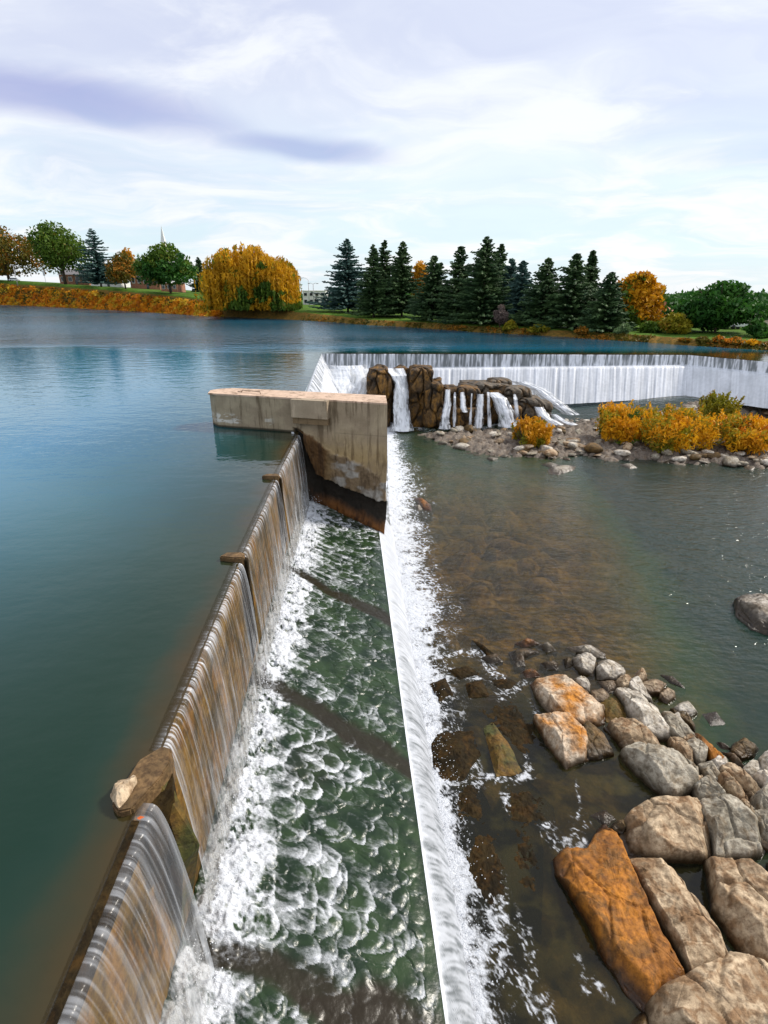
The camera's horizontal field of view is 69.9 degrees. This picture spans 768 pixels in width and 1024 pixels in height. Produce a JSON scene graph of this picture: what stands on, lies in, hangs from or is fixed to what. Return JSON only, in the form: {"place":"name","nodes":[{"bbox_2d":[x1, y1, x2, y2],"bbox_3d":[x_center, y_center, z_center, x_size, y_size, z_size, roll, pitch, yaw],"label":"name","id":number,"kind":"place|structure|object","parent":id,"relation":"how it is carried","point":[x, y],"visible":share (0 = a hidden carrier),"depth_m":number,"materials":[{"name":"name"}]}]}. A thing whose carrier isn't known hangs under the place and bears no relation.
{"place":"outdoors","nodes":[
{"label":"outdoors","id":0,"kind":"place"},
{"bbox_2d":[330,365,363,393],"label":"outcrop fall","id":1,"kind":"object","parent":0,"point":[343,377],"visible":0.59,"depth_m":64.34,"materials":[{"name":"white liquid"}]},
{"bbox_2d":[0,305,767,1023],"bbox_3d":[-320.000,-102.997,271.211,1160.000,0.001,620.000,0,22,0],"label":"river","id":2,"kind":"structure","parent":0,"point":[134,489],"depth_m":18.96,"materials":[{"name":"liquid"}]},
{"bbox_2d":[110,775,136,807],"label":"boulder","id":3,"kind":"object","parent":2,"relation":"in","point":[122,790],"visible":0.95,"depth_m":9.16,"materials":[{"name":"beige stone"}]},
{"bbox_2d":[208,388,386,533],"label":"dam pier","id":4,"kind":"structure","parent":2,"relation":"in","point":[342,443],"depth_m":32.26,"materials":[{"name":"concrete"}]},
{"bbox_2d":[0,280,767,349],"bbox_3d":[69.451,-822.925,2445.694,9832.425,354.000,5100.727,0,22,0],"label":"bank terrain","id":5,"kind":"structure","parent":0,"point":[307,311],"depth_m":130.74,"materials":[{"name":"green plant"}]},
{"bbox_2d":[0,225,53,280],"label":"broadleaf tree","id":6,"kind":"object","parent":5,"relation":"on","point":[22,251],"visible":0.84,"depth_m":254.21,"materials":[{"name":"orange plant"}]},
{"bbox_2d":[25,220,92,283],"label":"broadleaf tree","id":7,"kind":"object","parent":5,"relation":"on","point":[55,248],"visible":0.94,"depth_m":223.63,"materials":[{"name":"green plant"}]},
{"bbox_2d":[73,228,129,286],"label":"spruce tree","id":8,"kind":"object","parent":5,"relation":"on","point":[96,275],"visible":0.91,"depth_m":212.01,"materials":[{"name":"green plant"}]},
{"bbox_2d":[0,283,223,316],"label":"bank scrub","id":9,"kind":"object","parent":5,"relation":"on","point":[176,305],"visible":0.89,"depth_m":199.98,"materials":[{"name":"orange plant"}]},
{"bbox_2d":[104,250,137,288],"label":"broadleaf tree","id":10,"kind":"object","parent":5,"relation":"on","point":[120,269],"visible":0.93,"depth_m":196.89,"materials":[{"name":"orange plant"}]},
{"bbox_2d":[131,242,199,293],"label":"broadleaf tree","id":11,"kind":"object","parent":5,"relation":"on","point":[162,263],"visible":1,"depth_m":176.91,"materials":[{"name":"green plant"}]},
{"bbox_2d":[193,241,302,311],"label":"willow tree","id":12,"kind":"object","parent":5,"relation":"on","point":[250,278],"visible":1,"depth_m":140.28,"materials":[{"name":"yellow plant"}]},
{"bbox_2d":[305,238,366,311],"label":"spruce tree","id":13,"kind":"object","parent":5,"relation":"on","point":[343,293],"visible":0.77,"depth_m":140.39,"materials":[{"name":"green plant"}]},
{"bbox_2d":[345,244,400,317],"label":"spruce tree","id":14,"kind":"object","parent":5,"relation":"on","point":[374,290],"visible":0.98,"depth_m":124.71,"materials":[{"name":"green plant"}]},
{"bbox_2d":[363,240,395,314],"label":"spruce tree","id":15,"kind":"object","parent":5,"relation":"on","point":[384,258],"visible":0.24,"depth_m":130.69,"materials":[{"name":"green plant"}]},
{"bbox_2d":[370,241,423,316],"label":"spruce tree","id":16,"kind":"object","parent":5,"relation":"on","point":[402,284],"visible":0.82,"depth_m":125.09,"materials":[{"name":"green plant"}]},
{"bbox_2d":[403,255,455,320],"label":"spruce tree","id":17,"kind":"object","parent":5,"relation":"on","point":[432,279],"visible":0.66,"depth_m":113.09,"materials":[{"name":"green plant"}]},
{"bbox_2d":[421,246,472,319],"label":"spruce tree","id":18,"kind":"object","parent":5,"relation":"on","point":[451,286],"visible":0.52,"depth_m":109.16,"materials":[{"name":"green plant"}]},
{"bbox_2d":[427,236,519,324],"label":"spruce tree","id":19,"kind":"object","parent":5,"relation":"on","point":[483,297],"visible":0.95,"depth_m":103.97,"materials":[{"name":"green plant"}]},
{"bbox_2d":[504,260,533,323],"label":"spruce tree","id":20,"kind":"object","parent":5,"relation":"on","point":[523,276],"visible":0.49,"depth_m":104.52,"materials":[{"name":"green plant"}]},
{"bbox_2d":[301,316,767,349],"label":"bank weeds","id":21,"kind":"object","parent":5,"relation":"on","point":[602,336],"visible":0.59,"depth_m":90.25,"materials":[{"name":"orange plant"}]},
{"bbox_2d":[301,288,767,307],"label":"distant wood","id":22,"kind":"object","parent":5,"relation":"on","point":[672,300],"visible":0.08,"depth_m":151.84,"materials":[{"name":"green plant"}]},
{"bbox_2d":[507,257,570,324],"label":"spruce tree","id":23,"kind":"object","parent":5,"relation":"on","point":[540,289],"visible":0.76,"depth_m":98.22,"materials":[{"name":"green plant"}]},
{"bbox_2d":[524,253,606,330],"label":"spruce tree","id":24,"kind":"object","parent":5,"relation":"on","point":[573,300],"visible":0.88,"depth_m":94.82,"materials":[{"name":"green plant"}]},
{"bbox_2d":[583,250,601,303],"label":"spruce tree","id":25,"kind":"object","parent":5,"relation":"on","point":[594,271],"visible":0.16,"depth_m":97.70,"materials":[{"name":"green plant"}]},
{"bbox_2d":[575,272,637,332],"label":"spruce tree","id":26,"kind":"object","parent":5,"relation":"on","point":[607,306],"visible":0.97,"depth_m":90.75,"materials":[{"name":"green plant"}]},
{"bbox_2d":[616,270,668,325],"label":"broadleaf tree","id":27,"kind":"object","parent":5,"relation":"on","point":[645,297],"visible":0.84,"depth_m":92.21,"materials":[{"name":"orange plant"}]},
{"bbox_2d":[657,311,692,333],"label":"willow bush","id":28,"kind":"object","parent":5,"relation":"on","point":[673,322],"visible":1,"depth_m":85.92,"materials":[{"name":"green plant"}]},
{"bbox_2d":[662,279,767,332],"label":"broadleaf tree","id":29,"kind":"object","parent":5,"relation":"on","point":[724,304],"visible":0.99,"depth_m":84.22,"materials":[{"name":"green plant"}]},
{"bbox_2d":[741,317,767,338],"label":"bush","id":30,"kind":"object","parent":5,"relation":"on","point":[756,328],"visible":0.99,"depth_m":79.66,"materials":[{"name":"green plant"}]},
{"bbox_2d":[0,0,767,390],"label":"sky","id":31,"kind":"structure","parent":0,"point":[634,133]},
{"bbox_2d":[386,453,388,517],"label":"pool behind pier","id":32,"kind":"structure","parent":0,"point":[386,491],"depth_m":43.34,"materials":[{"name":"white liquid"}]},
{"bbox_2d":[306,354,340,392],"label":"side fall","id":33,"kind":"object","parent":32,"relation":"on","point":[320,380],"visible":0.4,"depth_m":57.32,"materials":[{"name":"white liquid"}]},
{"bbox_2d":[322,354,687,404],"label":"dam fall","id":34,"kind":"object","parent":32,"relation":"on","point":[570,378],"visible":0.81,"depth_m":68.65,"materials":[{"name":"white liquid"}]},
{"bbox_2d":[392,368,410,431],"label":"outcrop fall","id":35,"kind":"object","parent":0,"point":[403,420],"visible":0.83,"depth_m":60.60,"materials":[{"name":"white liquid"}]},
{"bbox_2d":[179,456,707,1023],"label":"river bed","id":36,"kind":"object","parent":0,"point":[513,596],"visible":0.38,"depth_m":29.99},
{"bbox_2d":[76,436,301,1023],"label":"weir wall","id":37,"kind":"structure","parent":36,"relation":"on","point":[130,983],"depth_m":12.39,"materials":[{"name":"beige concrete"}]},
{"bbox_2d":[46,821,143,1023],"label":"flashboard","id":38,"kind":"object","parent":37,"relation":"attached to","point":[69,1002],"visible":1,"depth_m":7.48,"materials":[{"name":"wood"}]},
{"bbox_2d":[112,747,199,940],"bbox_3d":[-4.100,6.660,10.303,1.181,4.420,1.190,-18,28,-37],"label":"weir post","id":39,"kind":"object","parent":37,"relation":"on","point":[154,802],"visible":0.9,"depth_m":9.70,"materials":[{"name":"concrete"}]},
{"bbox_2d":[220,552,257,662],"bbox_3d":[-4.712,3.540,18.222,0.902,4.740,0.431,0,22,0],"label":"weir post","id":40,"kind":"object","parent":37,"relation":"attached to","point":[248,599],"visible":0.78,"depth_m":17.75,"materials":[{"name":"wood"}]},
{"bbox_2d":[262,474,286,555],"bbox_3d":[-5.008,0.533,25.528,0.902,4.740,0.431,0,22,0],"label":"weir post","id":41,"kind":"object","parent":37,"relation":"attached to","point":[277,478],"visible":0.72,"depth_m":25.09,"materials":[{"name":"wood"}]},
{"bbox_2d":[159,499,445,1023],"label":"channel rapids","id":42,"kind":"structure","parent":36,"relation":"on","point":[325,918],"depth_m":13.84,"materials":[{"name":"liquid"}]},
{"bbox_2d":[366,364,391,426],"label":"basalt outcrop","id":43,"kind":"object","parent":36,"relation":"on","point":[379,379],"visible":0.47,"depth_m":61.08,"materials":[{"name":"brown stone"}]},
{"bbox_2d":[430,678,453,702],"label":"boulder","id":44,"kind":"object","parent":36,"relation":"on","point":[438,686],"visible":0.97,"depth_m":21.89,"materials":[{"name":"stone"}]},
{"bbox_2d":[431,730,480,782],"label":"boulder","id":45,"kind":"object","parent":36,"relation":"on","point":[463,752],"visible":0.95,"depth_m":18.84,"materials":[{"name":"stone"}]},
{"bbox_2d":[447,666,479,683],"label":"boulder","id":46,"kind":"object","parent":36,"relation":"on","point":[460,674],"visible":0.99,"depth_m":22.91,"materials":[{"name":"stone"}]},
{"bbox_2d":[452,779,481,820],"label":"boulder","id":47,"kind":"object","parent":36,"relation":"on","point":[468,802],"visible":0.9,"depth_m":17.20,"materials":[{"name":"stone"}]},
{"bbox_2d":[465,680,488,699],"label":"boulder","id":48,"kind":"object","parent":36,"relation":"on","point":[476,689],"visible":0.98,"depth_m":21.86,"materials":[{"name":"stone"}]},
{"bbox_2d":[464,822,510,944],"bbox_3d":[2.946,10.182,15.568,1.417,0.837,3.756,0,22,0],"label":"boulder","id":49,"kind":"object","parent":36,"relation":"on","point":[496,883],"visible":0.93,"depth_m":15.14,"materials":[{"name":"stone"}]},
{"bbox_2d":[482,723,521,783],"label":"boulder","id":50,"kind":"object","parent":36,"relation":"on","point":[504,760],"visible":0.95,"depth_m":18.76,"materials":[{"name":"stone"}]},
{"bbox_2d":[462,693,544,777],"bbox_3d":[4.475,8.284,20.208,2.966,0.814,4.317,0,22,0],"label":"boulder","id":51,"kind":"object","parent":36,"relation":"on","point":[521,732],"visible":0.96,"depth_m":20.42,"materials":[{"name":"stone"}]},
{"bbox_2d":[485,676,522,694],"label":"boulder","id":52,"kind":"object","parent":36,"relation":"on","point":[498,685],"visible":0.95,"depth_m":22.31,"materials":[{"name":"stone"}]},
{"bbox_2d":[502,385,531,404],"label":"basalt outcrop","id":53,"kind":"object","parent":36,"relation":"on","point":[519,391],"visible":0.63,"depth_m":61.67,"materials":[{"name":"brown stone"}]},
{"bbox_2d":[508,648,539,673],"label":"boulder","id":54,"kind":"object","parent":36,"relation":"on","point":[518,657],"visible":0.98,"depth_m":23.94,"materials":[{"name":"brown stone"}]},
{"bbox_2d":[507,823,541,933],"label":"boulder","id":55,"kind":"object","parent":36,"relation":"on","point":[519,862],"visible":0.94,"depth_m":15.45,"materials":[{"name":"stone"}]},
{"bbox_2d":[498,780,555,831],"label":"boulder","id":56,"kind":"object","parent":36,"relation":"on","point":[522,808],"visible":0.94,"depth_m":17.13,"materials":[{"name":"stone"}]},
{"bbox_2d":[533,711,588,773],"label":"boulder","id":57,"kind":"object","parent":36,"relation":"on","point":[564,736],"visible":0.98,"depth_m":19.11,"materials":[{"name":"beige stone"}]},
{"bbox_2d":[528,674,605,729],"bbox_3d":[7.172,7.443,21.384,2.349,1.352,3.056,-6,23,-14],"label":"boulder","id":58,"kind":"object","parent":36,"relation":"on","point":[562,693],"visible":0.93,"depth_m":20.98,"materials":[{"name":"beige stone"}]},
{"bbox_2d":[387,396,767,1023],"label":"river","id":59,"kind":"structure","parent":36,"relation":"on","point":[695,537],"depth_m":24.26,"materials":[{"name":"brown liquid"}]},
{"bbox_2d":[170,495,505,1023],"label":"spray","id":60,"kind":"object","parent":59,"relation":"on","point":[274,764],"visible":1,"depth_m":16.34,"materials":[{"name":"white liquid"}]},
{"bbox_2d":[408,387,423,426],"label":"basalt outcrop","id":61,"kind":"object","parent":59,"relation":"on","point":[415,405],"visible":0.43,"depth_m":62.27,"materials":[{"name":"brown stone"}]},
{"bbox_2d":[408,364,433,392],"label":"basalt outcrop","id":62,"kind":"object","parent":61,"relation":"on","point":[420,378],"visible":0.93,"depth_m":60.26,"materials":[{"name":"brown stone"}]},
{"bbox_2d":[422,377,443,427],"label":"basalt outcrop","id":63,"kind":"object","parent":59,"relation":"on","point":[433,409],"visible":0.83,"depth_m":61.13,"materials":[{"name":"brown stone"}]},
{"bbox_2d":[448,405,476,428],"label":"basalt outcrop","id":64,"kind":"object","parent":59,"relation":"on","point":[462,418],"visible":0.48,"depth_m":60.99,"materials":[{"name":"brown stone"}]},
{"bbox_2d":[456,384,480,406],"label":"basalt outcrop","id":65,"kind":"object","parent":64,"relation":"on","point":[467,390],"visible":0.84,"depth_m":61.19,"materials":[{"name":"brown stone"}]},
{"bbox_2d":[481,389,501,424],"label":"basalt outcrop","id":66,"kind":"object","parent":59,"relation":"on","point":[493,413],"visible":0.33,"depth_m":62.72,"materials":[{"name":"brown stone"}]},
{"bbox_2d":[458,380,509,394],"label":"basalt outcrop","id":67,"kind":"object","parent":66,"relation":"on","point":[484,386],"visible":0.56,"depth_m":62.62,"materials":[{"name":"brown stone"}]},
{"bbox_2d":[571,652,595,679],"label":"boulder","id":68,"kind":"object","parent":36,"relation":"on","point":[584,664],"visible":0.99,"depth_m":23.16,"materials":[{"name":"stone"}]},
{"bbox_2d":[418,401,767,469],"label":"gravel bar","id":69,"kind":"object","parent":36,"relation":"on","point":[480,442],"visible":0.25,"depth_m":53.92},
{"bbox_2d":[518,395,543,418],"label":"basalt outcrop","id":70,"kind":"object","parent":69,"relation":"on","point":[528,405],"visible":0.55,"depth_m":61.09,"materials":[{"name":"brown stone"}]},
{"bbox_2d":[511,414,554,447],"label":"autumn bush","id":71,"kind":"object","parent":69,"relation":"on","point":[537,432],"visible":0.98,"depth_m":53.85,"materials":[{"name":"yellow plant"}]},
{"bbox_2d":[546,465,575,482],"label":"boulder","id":72,"kind":"object","parent":69,"relation":"on","point":[557,471],"visible":0.99,"depth_m":47.69,"materials":[{"name":"stone"}]},
{"bbox_2d":[594,399,657,444],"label":"autumn bush","id":73,"kind":"object","parent":69,"relation":"on","point":[620,423],"visible":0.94,"depth_m":54.85,"materials":[{"name":"yellow plant"}]},
{"bbox_2d":[640,402,724,453],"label":"autumn bush","id":74,"kind":"object","parent":69,"relation":"on","point":[670,428],"visible":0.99,"depth_m":51.89,"materials":[{"name":"yellow plant"}]},
{"bbox_2d":[697,389,744,424],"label":"autumn bush","id":75,"kind":"object","parent":69,"relation":"on","point":[714,403],"visible":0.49,"depth_m":56.58,"materials":[{"name":"green plant"}]},
{"bbox_2d":[696,409,767,454],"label":"autumn bush","id":76,"kind":"object","parent":69,"relation":"on","point":[749,433],"visible":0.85,"depth_m":51.65,"materials":[{"name":"yellow plant"}]},
{"bbox_2d":[583,721,613,760],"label":"boulder","id":77,"kind":"object","parent":36,"relation":"on","point":[598,746],"visible":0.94,"depth_m":19.02,"materials":[{"name":"brown stone"}]},
{"bbox_2d":[589,810,615,827],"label":"boulder","id":78,"kind":"object","parent":36,"relation":"on","point":[602,817],"visible":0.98,"depth_m":16.69,"materials":[{"name":"grey stone"}]},
{"bbox_2d":[594,660,625,683],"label":"boulder","id":79,"kind":"object","parent":36,"relation":"on","point":[605,670],"visible":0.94,"depth_m":22.66,"materials":[{"name":"stone"}]},
{"bbox_2d":[601,694,626,725],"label":"boulder","id":80,"kind":"object","parent":36,"relation":"on","point":[613,706],"visible":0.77,"depth_m":20.78,"materials":[{"name":"stone"}]},
{"bbox_2d":[553,824,685,1011],"bbox_3d":[5.861,10.316,14.383,2.376,1.368,5.010,-2,22,-5],"label":"boulder","id":81,"kind":"object","parent":36,"relation":"on","point":[597,879],"visible":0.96,"depth_m":13.67,"materials":[{"name":"orange stone"}]},
{"bbox_2d":[602,717,660,750],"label":"boulder","id":82,"kind":"object","parent":36,"relation":"on","point":[630,731],"visible":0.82,"depth_m":19.45,"materials":[{"name":"beige stone"}]},
{"bbox_2d":[613,687,669,741],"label":"boulder","id":83,"kind":"object","parent":36,"relation":"on","point":[637,705],"visible":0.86,"depth_m":20.27,"materials":[{"name":"stone"}]},
{"bbox_2d":[643,679,665,699],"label":"boulder","id":84,"kind":"object","parent":36,"relation":"on","point":[655,687],"visible":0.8,"depth_m":21.82,"materials":[{"name":"beige stone"}]},
{"bbox_2d":[617,742,698,795],"bbox_3d":[9.280,8.575,18.341,2.085,1.574,2.308,-9,24,-21],"label":"boulder","id":85,"kind":"object","parent":36,"relation":"on","point":[660,770],"visible":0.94,"depth_m":17.81,"materials":[{"name":"grey stone"}]},
{"bbox_2d":[619,795,711,864],"bbox_3d":[8.269,9.350,16.408,3.156,1.613,2.386,0,22,0],"label":"boulder","id":86,"kind":"object","parent":36,"relation":"on","point":[669,829],"visible":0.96,"depth_m":15.72,"materials":[{"name":"beige stone"}]},
{"bbox_2d":[657,687,675,706],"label":"boulder","id":87,"kind":"object","parent":36,"relation":"on","point":[667,697],"visible":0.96,"depth_m":21.44,"materials":[{"name":"beige stone"}]},
{"bbox_2d":[660,711,694,737],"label":"boulder","id":88,"kind":"object","parent":36,"relation":"on","point":[677,726],"visible":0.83,"depth_m":19.66,"materials":[{"name":"grey stone"}]},
{"bbox_2d":[628,856,727,973],"bbox_3d":[7.459,10.337,14.187,1.368,1.478,3.481,-4,23,-10],"label":"boulder","id":89,"kind":"object","parent":36,"relation":"on","point":[690,930],"visible":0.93,"depth_m":13.60,"materials":[{"name":"beige stone"}]},
{"bbox_2d":[665,736,693,762],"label":"boulder","id":90,"kind":"object","parent":36,"relation":"on","point":[682,746],"visible":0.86,"depth_m":18.72,"materials":[{"name":"beige stone"}]},
{"bbox_2d":[687,737,707,765],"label":"boulder","id":91,"kind":"object","parent":36,"relation":"on","point":[699,748],"visible":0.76,"depth_m":18.55,"materials":[{"name":"grey stone"}]},
{"bbox_2d":[645,951,767,1023],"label":"boulder","id":92,"kind":"object","parent":36,"relation":"on","point":[730,987],"visible":0.99,"depth_m":11.86,"materials":[{"name":"beige stone"}]},
{"bbox_2d":[691,774,725,799],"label":"boulder","id":93,"kind":"object","parent":36,"relation":"on","point":[706,785],"visible":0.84,"depth_m":17.07,"materials":[{"name":"grey stone"}]},
{"bbox_2d":[717,770,747,799],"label":"boulder","id":94,"kind":"object","parent":36,"relation":"on","point":[728,782],"visible":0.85,"depth_m":17.11,"materials":[{"name":"beige stone"}]},
{"bbox_2d":[700,793,765,861],"bbox_3d":[10.100,9.378,16.250,2.041,1.680,2.250,0,22,0],"label":"boulder","id":95,"kind":"object","parent":36,"relation":"on","point":[732,824],"visible":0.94,"depth_m":15.69,"materials":[{"name":"grey stone"}]},
{"bbox_2d":[703,856,767,962],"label":"boulder","id":96,"kind":"object","parent":36,"relation":"on","point":[738,893],"visible":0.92,"depth_m":13.90,"materials":[{"name":"beige stone"}]},
{"bbox_2d":[719,762,760,800],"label":"boulder","id":97,"kind":"object","parent":36,"relation":"on","point":[746,781],"visible":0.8,"depth_m":17.44,"materials":[{"name":"beige stone"}]},
{"bbox_2d":[729,737,758,761],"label":"boulder","id":98,"kind":"object","parent":36,"relation":"on","point":[744,749],"visible":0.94,"depth_m":18.90,"materials":[{"name":"brown stone"}]},
{"bbox_2d":[733,593,767,634],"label":"boulder","id":99,"kind":"object","parent":36,"relation":"on","point":[751,612],"visible":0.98,"depth_m":26.59,"materials":[{"name":"stone"}]},
{"bbox_2d":[749,783,767,809],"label":"boulder","id":100,"kind":"object","parent":36,"relation":"on","point":[758,800],"visible":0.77,"depth_m":16.60,"materials":[{"name":"grey stone"}]},
{"bbox_2d":[753,807,767,841],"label":"boulder","id":101,"kind":"object","parent":36,"relation":"on","point":[761,815],"visible":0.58,"depth_m":15.85,"materials":[{"name":"grey stone"}]},
{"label":"sill wall","id":102,"kind":"object","parent":36,"relation":"on","visible":0},
{"bbox_2d":[379,519,475,1023],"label":"waterfall","id":103,"kind":"object","parent":102,"relation":"attached to","point":[456,992],"visible":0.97,"depth_m":15.51,"materials":[{"name":"white liquid"}]},
{"bbox_2d":[489,392,514,427],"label":"outcrop fall","id":104,"kind":"object","parent":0,"point":[506,412],"visible":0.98,"depth_m":60.22,"materials":[{"name":"white liquid"}]},
{"bbox_2d":[512,381,578,414],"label":"outcrop fall","id":105,"kind":"object","parent":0,"point":[539,391],"visible":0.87,"depth_m":63.18,"materials":[{"name":"white liquid"}]},
{"bbox_2d":[686,355,767,407],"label":"waterfall","id":106,"kind":"object","parent":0,"point":[747,379],"visible":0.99,"depth_m":64.55,"materials":[{"name":"white liquid"}]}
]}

